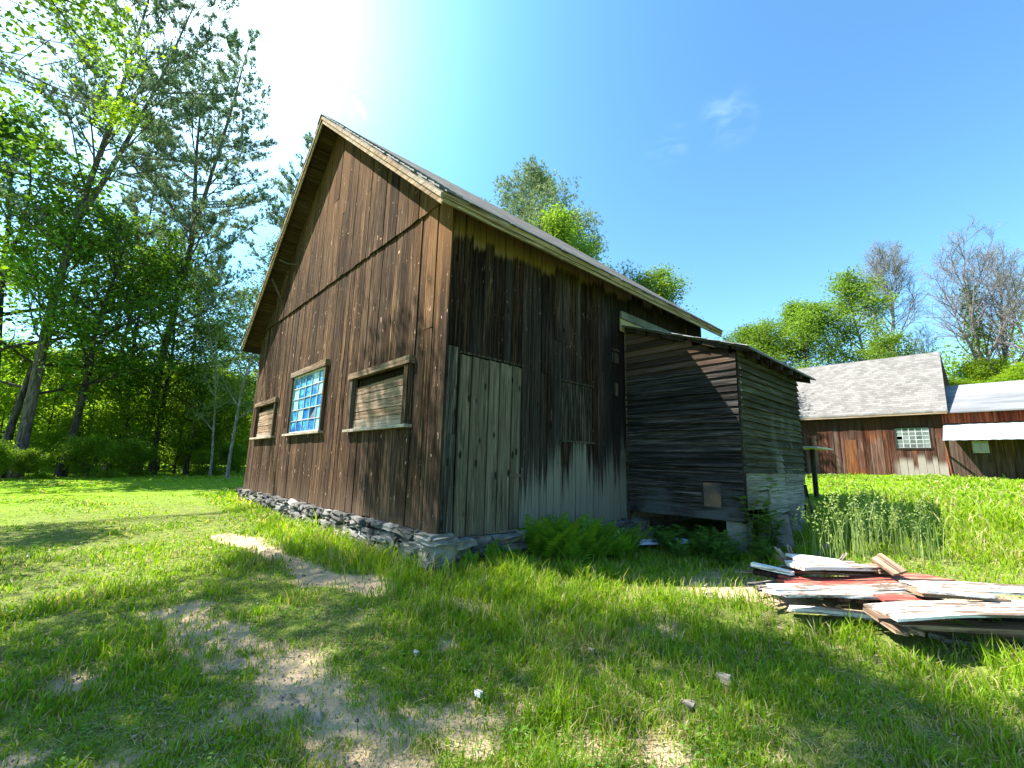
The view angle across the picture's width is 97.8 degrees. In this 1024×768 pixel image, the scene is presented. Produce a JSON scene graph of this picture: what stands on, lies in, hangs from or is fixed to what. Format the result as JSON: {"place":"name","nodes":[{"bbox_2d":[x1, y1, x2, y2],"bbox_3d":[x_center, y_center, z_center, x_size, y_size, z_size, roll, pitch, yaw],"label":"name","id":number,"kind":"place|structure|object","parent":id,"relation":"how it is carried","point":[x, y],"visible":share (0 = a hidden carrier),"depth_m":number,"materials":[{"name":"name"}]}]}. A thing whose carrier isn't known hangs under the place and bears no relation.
{"place":"outdoors","nodes":[
{"label":"outdoors","id":0,"kind":"place"},
{"bbox_2d":[0,463,1023,767],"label":"ground","id":1,"kind":"structure","parent":0,"point":[70,537],"depth_m":3.00,"materials":[{"name":"plant"}]},
{"bbox_2d":[0,439,18,477],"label":"shrub","id":2,"kind":"object","parent":1,"relation":"on","point":[4,450],"visible":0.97,"depth_m":13.77,"materials":[{"name":"green plant"}]},
{"bbox_2d":[0,447,58,478],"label":"shrub","id":3,"kind":"object","parent":1,"relation":"on","point":[36,457],"visible":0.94,"depth_m":14.25,"materials":[{"name":"green plant"}]},
{"bbox_2d":[0,328,65,448],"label":"young maple","id":4,"kind":"object","parent":1,"relation":"on","point":[25,350],"visible":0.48,"depth_m":16.64,"materials":[{"name":"green plant"}]},
{"bbox_2d":[0,346,118,472],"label":"young maple","id":5,"kind":"object","parent":1,"relation":"on","point":[59,426],"visible":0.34,"depth_m":17.35,"materials":[{"name":"green plant"}]},
{"bbox_2d":[29,429,104,475],"bbox_3d":[-16.997,2.639,16.835,2.331,2.045,2.664,-6,-12,35],"label":"shrub","id":6,"kind":"object","parent":1,"relation":"on","point":[47,441],"visible":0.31,"depth_m":16.56,"materials":[{"name":"green plant"}]},
{"bbox_2d":[4,347,134,460],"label":"young maple","id":7,"kind":"object","parent":1,"relation":"on","point":[47,389],"visible":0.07,"depth_m":20.18,"materials":[{"name":"green plant"}]},
{"bbox_2d":[5,347,154,474],"bbox_3d":[-17.464,1.081,18.645,3.913,5.622,4.462,2,-10,-4],"label":"young maple","id":8,"kind":"object","parent":1,"relation":"on","point":[108,407],"visible":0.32,"depth_m":18.24,"materials":[{"name":"green plant"}]},
{"bbox_2d":[0,207,171,477],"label":"maple tree","id":9,"kind":"object","parent":1,"relation":"on","point":[74,317],"visible":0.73,"depth_m":15.22,"materials":[{"name":"green plant"}]},
{"bbox_2d":[44,433,128,477],"bbox_3d":[-14.752,2.538,15.539,2.308,1.772,2.020,11,-14,-41],"label":"shrub","id":10,"kind":"object","parent":1,"relation":"on","point":[80,446],"visible":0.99,"depth_m":15.38,"materials":[{"name":"green plant"}]},
{"bbox_2d":[0,0,175,268],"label":"maple tree","id":11,"kind":"object","parent":1,"relation":"on","point":[86,18],"visible":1,"depth_m":7.32,"materials":[{"name":"green plant"}]},
{"bbox_2d":[0,74,190,376],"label":"maple tree","id":12,"kind":"object","parent":1,"relation":"on","point":[11,132],"visible":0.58,"depth_m":15.89,"materials":[{"name":"green plant"}]},
{"bbox_2d":[0,193,210,476],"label":"maple tree","id":13,"kind":"object","parent":1,"relation":"on","point":[107,219],"visible":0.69,"depth_m":16.75,"materials":[{"name":"green plant"}]},
{"bbox_2d":[81,369,178,473],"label":"young maple","id":14,"kind":"object","parent":1,"relation":"on","point":[139,411],"visible":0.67,"depth_m":18.46,"materials":[{"name":"green plant"}]},
{"bbox_2d":[22,229,244,471],"bbox_3d":[-16.522,-1.319,20.524,7.213,11.112,8.309,-2,-11,16],"label":"maple tree","id":15,"kind":"object","parent":1,"relation":"on","point":[134,340],"visible":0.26,"depth_m":18.90,"materials":[{"name":"green plant"}]},
{"bbox_2d":[0,0,271,477],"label":"pine tree","id":16,"kind":"object","parent":1,"relation":"on","point":[165,127],"visible":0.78,"depth_m":16.53,"materials":[{"name":"green plant"}]},
{"bbox_2d":[107,438,164,475],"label":"shrub","id":17,"kind":"object","parent":1,"relation":"on","point":[132,450],"visible":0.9,"depth_m":16.85,"materials":[{"name":"green plant"}]},
{"bbox_2d":[58,114,215,469],"bbox_3d":[-18.081,-4.695,21.484,6.548,18.041,5.166,-3,-11,25],"label":"pine tree","id":18,"kind":"object","parent":1,"relation":"on","point":[139,181],"visible":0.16,"depth_m":22.07,"materials":[{"name":"green plant"}]},
{"bbox_2d":[127,357,206,464],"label":"young maple","id":19,"kind":"object","parent":1,"relation":"on","point":[171,434],"visible":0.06,"depth_m":22.82,"materials":[{"name":"green plant"}]},
{"bbox_2d":[48,19,287,473],"bbox_3d":[-15.033,-6.726,20.615,7.767,21.907,7.719,1,-10,0],"label":"pine tree","id":20,"kind":"object","parent":1,"relation":"on","point":[196,216],"visible":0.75,"depth_m":21.04,"materials":[{"name":"green plant"}]},
{"bbox_2d":[90,248,253,474],"bbox_3d":[-15.636,-1.165,19.732,6.139,10.435,7.559,1,-10,0],"label":"maple tree","id":21,"kind":"object","parent":1,"relation":"on","point":[158,433],"visible":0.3,"depth_m":19.75,"materials":[{"name":"green plant"}]},
{"bbox_2d":[133,359,228,473],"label":"young maple","id":22,"kind":"object","parent":1,"relation":"on","point":[177,414],"visible":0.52,"depth_m":20.12,"materials":[{"name":"green plant"}]},
{"bbox_2d":[158,434,215,473],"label":"shrub","id":23,"kind":"object","parent":1,"relation":"on","point":[180,461],"visible":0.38,"depth_m":20.33,"materials":[{"name":"green plant"}]},
{"bbox_2d":[145,320,259,473],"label":"maple tree","id":24,"kind":"object","parent":1,"relation":"on","point":[188,455],"visible":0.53,"depth_m":20.35,"materials":[{"name":"green plant"}]},
{"bbox_2d":[157,203,249,467],"bbox_3d":[-22.874,-4.230,32.386,7.530,20.747,5.940,-3,-11,23],"label":"pine tree","id":25,"kind":"object","parent":1,"relation":"on","point":[226,257],"visible":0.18,"depth_m":33.16,"materials":[{"name":"green plant"}]},
{"bbox_2d":[184,450,224,475],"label":"shrub","id":26,"kind":"object","parent":1,"relation":"on","point":[203,459],"visible":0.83,"depth_m":18.62,"materials":[{"name":"green plant"}]},
{"bbox_2d":[164,368,254,473],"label":"young maple","id":27,"kind":"object","parent":1,"relation":"on","point":[228,422],"visible":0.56,"depth_m":20.59,"materials":[{"name":"green plant"}]},
{"bbox_2d":[168,287,253,471],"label":"sapling","id":28,"kind":"object","parent":1,"relation":"on","point":[233,293],"visible":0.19,"depth_m":23.09,"materials":[{"name":"green plant"}]},
{"bbox_2d":[173,265,252,475],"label":"sapling","id":29,"kind":"object","parent":1,"relation":"on","point":[205,284],"visible":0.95,"depth_m":18.70,"materials":[{"name":"green plant"}]},
{"bbox_2d":[203,441,247,475],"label":"shrub","id":30,"kind":"object","parent":1,"relation":"on","point":[238,452],"visible":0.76,"depth_m":19.54,"materials":[{"name":"green plant"}]},
{"bbox_2d":[209,369,257,472],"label":"young maple","id":31,"kind":"object","parent":1,"relation":"on","point":[240,436],"visible":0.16,"depth_m":22.23,"materials":[{"name":"green plant"}]},
{"bbox_2d":[195,235,278,477],"bbox_3d":[-10.656,-1.499,18.603,3.157,10.874,4.518,-2,-11,17],"label":"sapling","id":32,"kind":"object","parent":1,"relation":"on","point":[247,368],"visible":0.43,"depth_m":18.02,"materials":[{"name":"green plant"}]},
{"bbox_2d":[225,131,313,374],"bbox_3d":[-12.672,-4.978,25.493,7.333,20.206,5.785,3,-10,-9],"label":"pine tree","id":33,"kind":"object","parent":1,"relation":"on","point":[291,186],"visible":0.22,"depth_m":25.77,"materials":[{"name":"green plant"}]},
{"bbox_2d":[235,114,722,575],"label":"barn","id":34,"kind":"structure","parent":1,"relation":"on","point":[441,368],"depth_m":6.12,"materials":[{"name":"brown"}]},
{"bbox_2d":[249,397,278,439],"bbox_3d":[-5.447,0.790,9.908,0.190,0.848,1.740,11,-14,-41],"label":"boarded window","id":35,"kind":"structure","parent":34,"relation":"in","point":[265,420],"depth_m":9.93,"materials":[{"name":"brown wood"}]},
{"bbox_2d":[282,359,329,435],"bbox_3d":[-3.693,0.301,8.056,0.190,1.223,1.920,11,-14,-41],"label":"window","id":36,"kind":"structure","parent":34,"relation":"in","point":[306,409],"depth_m":7.98,"materials":[{"name":"glass"}]},
{"bbox_2d":[342,354,414,432],"bbox_3d":[-1.766,0.182,5.935,0.190,0.863,1.800,11,-14,-41],"label":"boarded window","id":37,"kind":"structure","parent":34,"relation":"in","point":[381,402],"depth_m":5.89,"materials":[{"name":"brown wood"}]},
{"bbox_2d":[452,354,524,536],"bbox_3d":[-0.222,0.700,5.143,0.979,1.964,0.062,11,-14,-41],"label":"door","id":38,"kind":"structure","parent":34,"relation":"in","point":[486,484],"depth_m":5.08,"materials":[{"name":"grey wood"}]},
{"bbox_2d":[484,538,517,564],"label":"fern","id":39,"kind":"object","parent":1,"relation":"on","point":[493,550],"visible":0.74,"depth_m":4.71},
{"bbox_2d":[0,496,1019,767],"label":"clover","id":40,"kind":"object","parent":1,"relation":"on","point":[222,742],"visible":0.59,"depth_m":2.65,"materials":[{"name":"green plant"}]},
{"bbox_2d":[11,535,1011,767],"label":"gravel","id":41,"kind":"structure","parent":1,"relation":"on","point":[320,714],"depth_m":2.44,"materials":[{"name":"gravel"}]},
{"bbox_2d":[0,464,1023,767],"bbox_3d":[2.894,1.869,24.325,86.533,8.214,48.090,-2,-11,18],"label":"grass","id":42,"kind":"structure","parent":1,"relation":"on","point":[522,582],"depth_m":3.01,"materials":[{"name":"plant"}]},
{"bbox_2d":[0,512,1023,767],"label":"dry grass","id":43,"kind":"structure","parent":1,"relation":"on","point":[370,742],"depth_m":2.38,"materials":[{"name":"plant"}]},
{"bbox_2d":[0,522,1023,767],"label":"leaf litter","id":44,"kind":"object","parent":1,"relation":"on","point":[406,670],"visible":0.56,"depth_m":2.46,"materials":[{"name":"brown plant"}]},
{"bbox_2d":[481,154,603,250],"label":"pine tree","id":45,"kind":"object","parent":1,"relation":"on","point":[534,179],"visible":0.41,"depth_m":24.12,"materials":[{"name":"green plant"}]},
{"bbox_2d":[517,510,581,560],"bbox_3d":[0.378,1.735,5.071,0.837,0.564,0.996,0,-10,9],"label":"fern","id":46,"kind":"object","parent":1,"relation":"on","point":[538,543],"visible":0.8,"depth_m":4.95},
{"bbox_2d":[542,514,600,556],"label":"fern","id":47,"kind":"object","parent":1,"relation":"on","point":[591,532],"visible":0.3,"depth_m":4.97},
{"bbox_2d":[549,527,597,562],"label":"fern","id":48,"kind":"object","parent":1,"relation":"on","point":[579,551],"visible":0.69,"depth_m":4.88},
{"bbox_2d":[528,197,620,270],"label":"ash tree","id":49,"kind":"object","parent":1,"relation":"on","point":[561,227],"visible":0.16,"depth_m":19.80,"materials":[{"name":"green plant"}]},
{"bbox_2d":[569,528,616,559],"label":"fern","id":50,"kind":"object","parent":1,"relation":"on","point":[598,551],"visible":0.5,"depth_m":5.02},
{"bbox_2d":[548,204,641,280],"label":"tree","id":51,"kind":"object","parent":1,"relation":"on","point":[589,226],"visible":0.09,"depth_m":26.18,"materials":[{"name":"green plant"}]},
{"bbox_2d":[604,529,650,558],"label":"fern","id":52,"kind":"object","parent":1,"relation":"on","point":[621,544],"visible":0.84,"depth_m":5.26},
{"bbox_2d":[626,261,707,337],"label":"ash tree","id":53,"kind":"object","parent":1,"relation":"on","point":[661,287],"visible":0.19,"depth_m":23.75,"materials":[{"name":"green plant"}]},
{"bbox_2d":[684,531,709,557],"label":"weed","id":54,"kind":"object","parent":1,"relation":"on","point":[702,550],"visible":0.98,"depth_m":5.32,"materials":[{"name":"green plant"}]},
{"bbox_2d":[622,325,815,553],"bbox_3d":[3.436,0.782,7.204,3.017,3.331,1.937,11,-14,-41],"label":"lean to shed","id":55,"kind":"object","parent":1,"relation":"on","point":[712,426],"visible":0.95,"depth_m":6.33,"materials":[{"name":"grey wood"}]},
{"bbox_2d":[709,539,736,566],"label":"weed","id":56,"kind":"object","parent":1,"relation":"on","point":[722,555],"visible":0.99,"depth_m":4.95,"materials":[{"name":"green plant"}]},
{"bbox_2d":[713,530,744,557],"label":"weed","id":57,"kind":"object","parent":1,"relation":"on","point":[734,543],"visible":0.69,"depth_m":5.21,"materials":[{"name":"green plant"}]},
{"bbox_2d":[731,477,779,549],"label":"sapling","id":58,"kind":"object","parent":1,"relation":"on","point":[758,522],"visible":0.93,"depth_m":5.46,"materials":[{"name":"green plant"}]},
{"bbox_2d":[714,318,822,367],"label":"maple tree","id":59,"kind":"object","parent":1,"relation":"on","point":[748,336],"visible":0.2,"depth_m":33.03,"materials":[{"name":"green plant"}]},
{"bbox_2d":[757,496,786,552],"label":"sapling","id":60,"kind":"object","parent":1,"relation":"on","point":[775,541],"visible":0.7,"depth_m":5.51,"materials":[{"name":"green plant"}]},
{"bbox_2d":[753,568,799,578],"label":"board","id":61,"kind":"object","parent":1,"relation":"on","point":[762,572],"visible":0.63,"depth_m":4.00,"materials":[{"name":"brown wood"}]},
{"bbox_2d":[787,567,932,575],"bbox_3d":[3.131,1.697,3.986,1.311,0.046,0.145,1,-10,2],"label":"red board","id":62,"kind":"object","parent":61,"relation":"on","point":[841,573],"visible":0.54,"depth_m":3.95,"materials":[{"name":"paint"}]},
{"bbox_2d":[863,563,887,573],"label":"board","id":63,"kind":"object","parent":62,"relation":"on","point":[881,571],"visible":0.37,"depth_m":3.88,"materials":[{"name":"brown wood"}]},
{"bbox_2d":[784,560,881,570],"bbox_3d":[2.819,1.611,3.962,0.754,0.038,0.275,3,-10,-6],"label":"white board","id":64,"kind":"object","parent":63,"relation":"on","point":[810,566],"visible":0.84,"depth_m":3.87,"materials":[{"name":"paint"}]},
{"bbox_2d":[785,553,844,564],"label":"white board","id":65,"kind":"object","parent":64,"relation":"on","point":[808,558],"visible":0.99,"depth_m":4.04,"materials":[{"name":"paint"}]},
{"bbox_2d":[772,514,793,547],"bbox_3d":[3.566,1.933,5.887,0.246,0.421,0.200,-5,-12,30],"label":"cinder block","id":66,"kind":"object","parent":1,"relation":"on","point":[786,538],"depth_m":5.79,"materials":[{"name":"concrete"}]},
{"bbox_2d":[783,504,804,533],"bbox_3d":[4.134,1.968,6.542,0.200,0.400,0.220,11,-14,-41],"label":"cinder block","id":67,"kind":"object","parent":1,"relation":"on","point":[794,508],"depth_m":6.46,"materials":[{"name":"concrete"}]},
{"bbox_2d":[746,294,877,368],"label":"maple tree","id":68,"kind":"object","parent":1,"relation":"on","point":[800,317],"visible":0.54,"depth_m":29.93,"materials":[{"name":"green plant"}]},
{"bbox_2d":[803,446,832,497],"bbox_3d":[5.675,2.025,9.951,1.200,1.360,2.300,11,-14,-41],"label":"wooden post","id":69,"kind":"object","parent":1,"relation":"on","point":[812,449],"visible":0.17,"depth_m":9.66,"materials":[{"name":"brown wood"}]},
{"bbox_2d":[790,486,854,560],"bbox_3d":[3.377,1.507,4.785,0.632,0.833,0.616,11,-14,-41],"label":"grass clump","id":70,"kind":"object","parent":1,"relation":"on","point":[833,542],"visible":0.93,"depth_m":4.72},
{"bbox_2d":[788,605,874,619],"bbox_3d":[2.445,1.736,3.391,0.612,0.045,0.097,-2,-11,18],"label":"board","id":71,"kind":"object","parent":1,"relation":"on","point":[816,610],"visible":0.88,"depth_m":3.39,"materials":[{"name":"white paint"}]},
{"bbox_2d":[801,475,880,559],"bbox_3d":[3.779,1.506,5.141,0.677,0.916,0.695,6,-11,-26],"label":"grass clump","id":72,"kind":"object","parent":1,"relation":"on","point":[859,534],"visible":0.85,"depth_m":5.02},
{"bbox_2d":[776,579,917,585],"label":"red board","id":73,"kind":"object","parent":1,"relation":"on","point":[788,581],"visible":0.44,"depth_m":3.73,"materials":[{"name":"paint"}]},
{"bbox_2d":[778,575,954,580],"bbox_3d":[3.041,1.679,3.844,1.430,0.048,0.130,1,-10,0],"label":"red board","id":74,"kind":"object","parent":73,"relation":"on","point":[883,577],"visible":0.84,"depth_m":3.84,"materials":[{"name":"paint"}]},
{"bbox_2d":[871,553,906,575],"bbox_3d":[3.212,1.546,3.816,0.116,0.037,0.223,-22,26,-9],"label":"wooden plank","id":75,"kind":"object","parent":73,"relation":"on","point":[887,564],"visible":1,"depth_m":3.80,"materials":[{"name":"brown wood"}]},
{"bbox_2d":[793,263,917,362],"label":"budding tree","id":76,"kind":"object","parent":1,"relation":"on","point":[848,294],"visible":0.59,"depth_m":29.78,"materials":[{"name":"green plant"}]},
{"bbox_2d":[850,491,893,554],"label":"grass clump","id":77,"kind":"object","parent":1,"relation":"on","point":[865,534],"visible":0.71,"depth_m":5.17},
{"bbox_2d":[796,352,953,476],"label":"barn","id":78,"kind":"structure","parent":1,"relation":"on","point":[883,416],"depth_m":19.89,"materials":[{"name":"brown wood"}]},
{"bbox_2d":[844,440,859,473],"bbox_3d":[15.038,3.223,19.761,0.025,1.480,0.420,11,-14,-41],"label":"door","id":79,"kind":"structure","parent":78,"relation":"in","point":[850,445],"depth_m":19.75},
{"bbox_2d":[894,426,932,449],"bbox_3d":[16.488,2.222,18.372,0.060,0.930,1.150,11,-14,-41],"label":"window","id":80,"kind":"structure","parent":78,"relation":"in","point":[921,437],"depth_m":18.36,"materials":[{"name":"white wood"}]},
{"bbox_2d":[852,480,901,540],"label":"grass clump","id":81,"kind":"object","parent":1,"relation":"on","point":[867,527],"visible":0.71,"depth_m":5.80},
{"bbox_2d":[844,479,920,552],"bbox_3d":[4.371,1.542,5.244,0.616,0.833,0.632,1,-10,4],"label":"grass clump","id":82,"kind":"object","parent":1,"relation":"on","point":[882,502],"visible":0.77,"depth_m":5.29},
{"bbox_2d":[834,237,934,354],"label":"bare tree","id":83,"kind":"object","parent":1,"relation":"on","point":[877,266],"visible":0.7,"depth_m":33.38,"materials":[{"name":"plant"}]},
{"bbox_2d":[878,496,925,558],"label":"grass clump","id":84,"kind":"object","parent":1,"relation":"on","point":[899,538],"visible":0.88,"depth_m":4.96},
{"bbox_2d":[855,329,961,382],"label":"budding tree","id":85,"kind":"object","parent":1,"relation":"on","point":[880,349],"visible":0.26,"depth_m":25.81,"materials":[{"name":"green plant"}]},
{"bbox_2d":[884,488,946,544],"bbox_3d":[4.976,1.623,5.493,0.492,0.666,0.505,3,-10,-8],"label":"grass clump","id":86,"kind":"object","parent":1,"relation":"on","point":[913,518],"visible":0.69,"depth_m":5.52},
{"bbox_2d":[808,293,1023,380],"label":"distant woods","id":87,"kind":"object","parent":1,"relation":"on","point":[953,362],"visible":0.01,"depth_m":46.72,"materials":[{"name":"green plant"}]},
{"bbox_2d":[887,486,958,564],"bbox_3d":[4.457,1.506,4.871,0.585,0.791,0.600,-6,-12,35],"label":"grass clump","id":88,"kind":"object","parent":1,"relation":"on","point":[928,543],"visible":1,"depth_m":4.79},
{"bbox_2d":[906,323,948,362],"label":"bare tree","id":89,"kind":"object","parent":1,"relation":"on","point":[927,342],"visible":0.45,"depth_m":32.88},
{"bbox_2d":[863,600,1023,621],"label":"white board","id":90,"kind":"object","parent":1,"relation":"on","point":[906,611],"visible":0.99,"depth_m":2.92,"materials":[{"name":"paint"}]},
{"bbox_2d":[905,587,1011,601],"bbox_3d":[3.202,1.518,3.217,0.588,0.028,0.198,0,-10,9],"label":"board","id":91,"kind":"object","parent":90,"relation":"on","point":[914,590],"visible":0.59,"depth_m":3.16,"materials":[{"name":"brown wood"}]},
{"bbox_2d":[918,588,995,598],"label":"board","id":92,"kind":"object","parent":91,"relation":"on","point":[965,594],"visible":1,"depth_m":3.12,"materials":[{"name":"white paint"}]},
{"bbox_2d":[907,212,1023,376],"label":"bare tree","id":93,"kind":"object","parent":1,"relation":"on","point":[967,297],"visible":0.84,"depth_m":28.27,"materials":[{"name":"plant"}]},
{"bbox_2d":[952,283,1001,381],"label":"tree","id":94,"kind":"object","parent":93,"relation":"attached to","point":[978,329],"visible":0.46,"depth_m":28.32,"materials":[{"name":"plant"}]},
{"bbox_2d":[915,239,1023,365],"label":"bare tree","id":95,"kind":"object","parent":1,"relation":"on","point":[1004,353],"visible":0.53,"depth_m":28.60,"materials":[{"name":"plant"}]},
{"bbox_2d":[928,633,1023,650],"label":"board","id":96,"kind":"object","parent":1,"relation":"on","point":[948,640],"visible":0.55,"depth_m":2.95,"materials":[{"name":"grey wood"}]},
{"bbox_2d":[990,634,1023,638],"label":"board","id":97,"kind":"object","parent":96,"relation":"on","point":[1018,636],"visible":0.11,"depth_m":2.91,"materials":[{"name":"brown wood"}]},
{"bbox_2d":[869,616,1023,634],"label":"board","id":98,"kind":"object","parent":97,"relation":"on","point":[1007,628],"visible":0.62,"depth_m":2.91,"materials":[{"name":"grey wood"}]},
{"bbox_2d":[863,608,924,636],"bbox_3d":[2.563,1.601,3.019,0.165,0.029,0.410,-1,-6,11],"label":"board","id":99,"kind":"object","parent":98,"relation":"on","point":[880,617],"visible":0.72,"depth_m":2.92,"materials":[{"name":"brown wood"}]},
{"bbox_2d":[949,618,1023,621],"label":"board","id":100,"kind":"object","parent":98,"relation":"on","point":[1008,619],"visible":0.12,"depth_m":3.05,"materials":[{"name":"brown wood"}]},
{"bbox_2d":[872,594,943,601],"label":"red board","id":101,"kind":"object","parent":100,"relation":"on","point":[888,597],"visible":0.6,"depth_m":3.23,"materials":[{"name":"paint"}]},
{"bbox_2d":[762,589,922,598],"bbox_3d":[2.457,1.560,3.309,1.160,0.032,0.151,2,-10,-4],"label":"white board","id":102,"kind":"object","parent":101,"relation":"on","point":[835,594],"visible":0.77,"depth_m":3.28,"materials":[{"name":"paint"}]},
{"bbox_2d":[766,582,918,591],"bbox_3d":[2.565,1.587,3.474,1.287,0.038,0.171,3,-10,-8],"label":"white board","id":103,"kind":"object","parent":102,"relation":"on","point":[881,587],"visible":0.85,"depth_m":3.46,"materials":[{"name":"paint"}]},
{"bbox_2d":[899,580,1023,594],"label":"white board","id":104,"kind":"object","parent":103,"relation":"on","point":[1008,589],"visible":0.87,"depth_m":3.49,"materials":[{"name":"paint"}]},
{"bbox_2d":[942,380,1023,478],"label":"annex","id":105,"kind":"object","parent":1,"relation":"on","point":[983,431],"visible":0.94,"depth_m":16.96,"materials":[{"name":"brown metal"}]},
{"bbox_2d":[945,352,1020,382],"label":"shrub","id":106,"kind":"object","parent":1,"relation":"on","point":[975,369],"visible":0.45,"depth_m":27.32,"materials":[{"name":"green plant"}]},
{"bbox_2d":[946,249,1023,378],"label":"bare tree","id":107,"kind":"object","parent":1,"relation":"on","point":[1001,282],"visible":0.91,"depth_m":26.57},
{"bbox_2d":[0,0,1023,379],"label":"sky","id":108,"kind":"structure","parent":0,"point":[758,149],"materials":[{"name":"blue"}]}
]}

